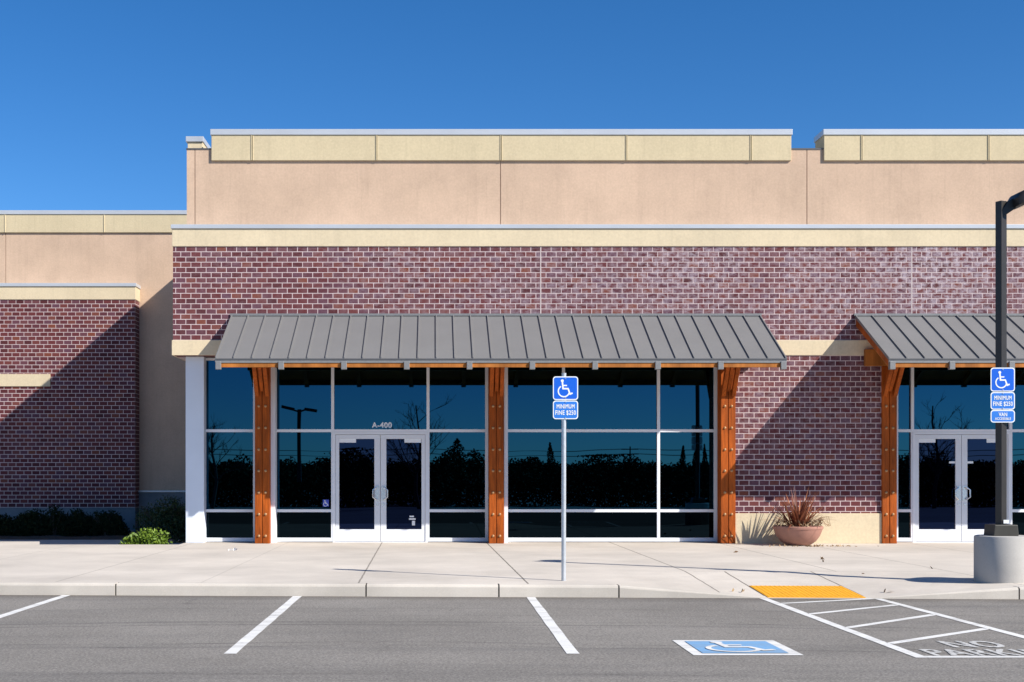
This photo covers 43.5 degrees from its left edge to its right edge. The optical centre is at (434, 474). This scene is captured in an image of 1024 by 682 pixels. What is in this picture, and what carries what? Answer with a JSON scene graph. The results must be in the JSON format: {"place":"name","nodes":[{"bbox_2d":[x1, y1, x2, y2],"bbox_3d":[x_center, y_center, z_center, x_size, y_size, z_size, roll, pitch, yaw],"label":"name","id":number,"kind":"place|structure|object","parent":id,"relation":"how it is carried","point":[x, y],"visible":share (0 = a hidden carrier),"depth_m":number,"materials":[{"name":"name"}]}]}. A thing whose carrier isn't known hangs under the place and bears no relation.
{"place":"outdoors","nodes":[
{"label":"outdoors","id":0,"kind":"place"},
{"bbox_2d":[0,540,183,543],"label":"path","id":1,"kind":"structure","parent":0,"point":[80,542],"depth_m":28.53,"materials":[{"name":"concrete"}]},
{"bbox_2d":[120,527,172,543],"bbox_3d":[-5.632,1.268,24.950,1.067,0.518,0.568,0,0,0],"label":"shrub","id":2,"kind":"object","parent":1,"relation":"on","point":[147,537],"visible":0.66,"depth_m":24.85,"materials":[{"name":"green plant"}]},
{"bbox_2d":[133,494,185,542],"bbox_3d":[-5.890,0.976,28.160,1.656,1.114,1.020,0,0,0],"label":"broad shrub","id":3,"kind":"object","parent":1,"relation":"on","point":[170,519],"visible":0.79,"depth_m":28.06,"materials":[{"name":"green plant"}]},
{"bbox_2d":[0,210,186,531],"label":"wing building","id":4,"kind":"structure","parent":0,"point":[92,394],"depth_m":31.90,"materials":[{"name":"brick"}]},
{"bbox_2d":[0,539,1023,681],"bbox_3d":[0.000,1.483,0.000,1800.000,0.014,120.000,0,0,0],"label":"parking lot","id":5,"kind":"structure","parent":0,"point":[90,638],"depth_m":11.57,"materials":[{"name":"grey asphalt"}]},
{"bbox_2d":[0,531,185,539],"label":"planting bed","id":6,"kind":"object","parent":5,"relation":"on","point":[59,537],"visible":0.27,"depth_m":29.50,"materials":[{"name":"soil"}]},
{"bbox_2d":[0,512,18,535],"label":"clipped shrub","id":7,"kind":"object","parent":6,"relation":"on","point":[6,523],"visible":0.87,"depth_m":30.04,"materials":[{"name":"green plant"}]},
{"bbox_2d":[9,508,50,535],"bbox_3d":[-9.535,1.147,30.280,1.086,0.757,0.778,0,0,0],"label":"clipped shrub","id":8,"kind":"object","parent":6,"relation":"on","point":[24,525],"visible":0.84,"depth_m":30.06,"materials":[{"name":"green plant"}]},
{"bbox_2d":[33,504,72,535],"bbox_3d":[-8.966,1.098,30.206,1.111,0.853,0.742,0,0,0],"label":"clipped shrub","id":9,"kind":"object","parent":6,"relation":"on","point":[53,520],"visible":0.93,"depth_m":30.04,"materials":[{"name":"green plant"}]},
{"bbox_2d":[56,508,103,536],"bbox_3d":[-8.361,1.156,30.276,1.176,0.745,0.665,0,0,-18],"label":"clipped shrub","id":10,"kind":"object","parent":6,"relation":"on","point":[77,523],"visible":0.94,"depth_m":30.11,"materials":[{"name":"green plant"}]},
{"bbox_2d":[86,509,130,535],"bbox_3d":[-7.707,1.172,30.198,1.146,0.713,0.745,0,0,0],"label":"clipped shrub","id":11,"kind":"object","parent":6,"relation":"on","point":[108,524],"visible":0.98,"depth_m":30.06,"materials":[{"name":"green plant"}]},
{"bbox_2d":[0,582,1023,598],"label":"kerb","id":12,"kind":"structure","parent":5,"relation":"on","point":[331,589],"depth_m":15.65,"materials":[{"name":"concrete"}]},
{"bbox_2d":[750,585,865,597],"bbox_3d":[4.625,1.453,15.912,1.166,0.074,0.974,0,0,0],"label":"tactile panel","id":13,"kind":"object","parent":12,"relation":"on","point":[805,591],"visible":1,"depth_m":15.82,"materials":[{"name":"yellow plastic"}]},
{"bbox_2d":[0,541,1023,595],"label":"sidewalk","id":14,"kind":"structure","parent":0,"point":[901,567],"depth_m":19.12,"materials":[{"name":"concrete"}]},
{"bbox_2d":[553,373,577,580],"bbox_3d":[1.661,0.030,16.194,0.318,2.640,0.072,0,0,0],"label":"parking sign","id":15,"kind":"object","parent":14,"relation":"on","point":[565,387],"visible":1,"depth_m":16.16,"materials":[{"name":"metal"}]},
{"bbox_2d":[772,525,823,545],"bbox_3d":[6.939,1.155,24.380,0.940,0.370,0.940,0,0,0],"label":"planter bowl","id":16,"kind":"object","parent":14,"relation":"on","point":[802,536],"visible":0.86,"depth_m":24.05,"materials":[{"name":"ceramic"}]},
{"bbox_2d":[760,487,839,529],"bbox_3d":[6.970,0.625,24.434,1.587,0.861,1.580,0,0,-44],"label":"flax plant","id":17,"kind":"object","parent":16,"relation":"in","point":[797,517],"visible":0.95,"depth_m":24.26,"materials":[{"name":"brown plant"}]},
{"bbox_2d":[732,544,932,591],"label":"leaf litter","id":18,"kind":"object","parent":14,"relation":"on","point":[822,558],"visible":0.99,"depth_m":23.82,"materials":[{"name":"brown plant"}]},
{"bbox_2d":[974,190,1023,582],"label":"street lamp","id":19,"kind":"object","parent":14,"relation":"on","point":[999,551],"visible":0.99,"depth_m":16.09,"materials":[{"name":"metal"}]},
{"bbox_2d":[991,368,1014,422],"bbox_3d":[7.156,-1.005,16.145,0.305,0.691,0.137,0,0,0],"label":"parking sign","id":20,"kind":"object","parent":19,"relation":"attached to","point":[1002,403],"visible":1,"depth_m":16.08,"materials":[{"name":"metal"}]},
{"bbox_2d":[0,0,1023,209],"label":"sky","id":21,"kind":"structure","parent":0,"point":[100,100],"materials":[{"name":"blue"}]},
{"bbox_2d":[171,129,1023,543],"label":"store building","id":22,"kind":"structure","parent":0,"point":[383,335],"depth_m":25.25,"materials":[{"name":"brick"}]},
{"bbox_2d":[206,358,254,541],"bbox_3d":[-4.066,-0.502,25.480,1.025,3.655,0.120,0,0,0],"label":"window","id":23,"kind":"structure","parent":22,"relation":"in","point":[230,394],"depth_m":25.48,"materials":[{"name":"blue glass"}]},
{"bbox_2d":[276,367,332,541],"bbox_3d":[-2.636,-0.502,25.480,1.229,3.655,0.120,0,0,0],"label":"window","id":24,"kind":"structure","parent":22,"relation":"in","point":[304,394],"depth_m":25.48,"materials":[{"name":"blue glass"}]},
{"bbox_2d":[335,435,379,540],"bbox_3d":[-1.521,0.262,25.413,0.890,2.120,0.134,0,0,0],"label":"door","id":25,"kind":"structure","parent":22,"relation":"in","point":[357,457],"depth_m":25.45,"materials":[{"name":"glass"}]},
{"bbox_2d":[333,367,427,431],"bbox_3d":[-1.071,-1.591,25.480,1.897,1.478,0.120,0,0,0],"label":"window","id":26,"kind":"structure","parent":22,"relation":"in","point":[365,399],"depth_m":25.48,"materials":[{"name":"blue glass"}]},
{"bbox_2d":[381,435,424,540],"bbox_3d":[-0.622,0.262,25.413,0.890,2.120,0.134,0,0,0],"label":"door","id":27,"kind":"structure","parent":22,"relation":"in","point":[402,456],"depth_m":25.45,"materials":[{"name":"glass"}]},
{"bbox_2d":[428,367,487,541],"bbox_3d":[0.477,-0.502,25.480,1.196,3.655,0.120,0,0,0],"label":"window","id":28,"kind":"structure","parent":22,"relation":"in","point":[457,396],"depth_m":25.48,"materials":[{"name":"blue glass"}]},
{"bbox_2d":[508,367,563,541],"bbox_3d":[1.980,-0.502,25.480,1.188,3.655,0.120,0,0,0],"label":"window","id":29,"kind":"structure","parent":22,"relation":"in","point":[534,436],"depth_m":25.48,"materials":[{"name":"blue glass"}]},
{"bbox_2d":[564,367,658,541],"bbox_3d":[3.520,-0.502,25.480,1.889,3.655,0.120,0,0,0],"label":"window","id":30,"kind":"structure","parent":22,"relation":"in","point":[612,445],"depth_m":25.48,"materials":[{"name":"black glass"}]},
{"bbox_2d":[659,367,716,541],"bbox_3d":[5.068,-0.502,25.480,1.205,3.655,0.120,0,0,0],"label":"window","id":31,"kind":"structure","parent":22,"relation":"in","point":[687,395],"depth_m":25.48,"materials":[{"name":"black glass"}]},
{"bbox_2d":[897,367,912,541],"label":"window","id":32,"kind":"structure","parent":22,"relation":"in","point":[905,393],"depth_m":25.48,"materials":[{"name":"blue glass"}]},
{"bbox_2d":[915,435,960,540],"bbox_3d":[10.030,0.262,25.413,0.919,2.120,0.134,0,0,0],"label":"door","id":33,"kind":"structure","parent":22,"relation":"in","point":[937,457],"depth_m":25.45,"materials":[{"name":"glass"}]},
{"bbox_2d":[913,367,1010,431],"bbox_3d":[10.494,-1.591,25.480,1.954,1.478,0.120,0,0,0],"label":"window","id":34,"kind":"structure","parent":22,"relation":"in","point":[958,399],"depth_m":25.48,"materials":[{"name":"blue glass"}]},
{"bbox_2d":[961,435,1007,540],"bbox_3d":[10.957,0.262,25.413,0.919,2.120,0.134,0,0,0],"label":"door","id":35,"kind":"structure","parent":22,"relation":"in","point":[977,451],"depth_m":25.45,"materials":[{"name":"glass"}]},
{"bbox_2d":[1011,367,1023,534],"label":"window","id":36,"kind":"structure","parent":22,"relation":"in","point":[1017,427],"depth_m":25.48,"materials":[{"name":"blue glass"}]}
]}

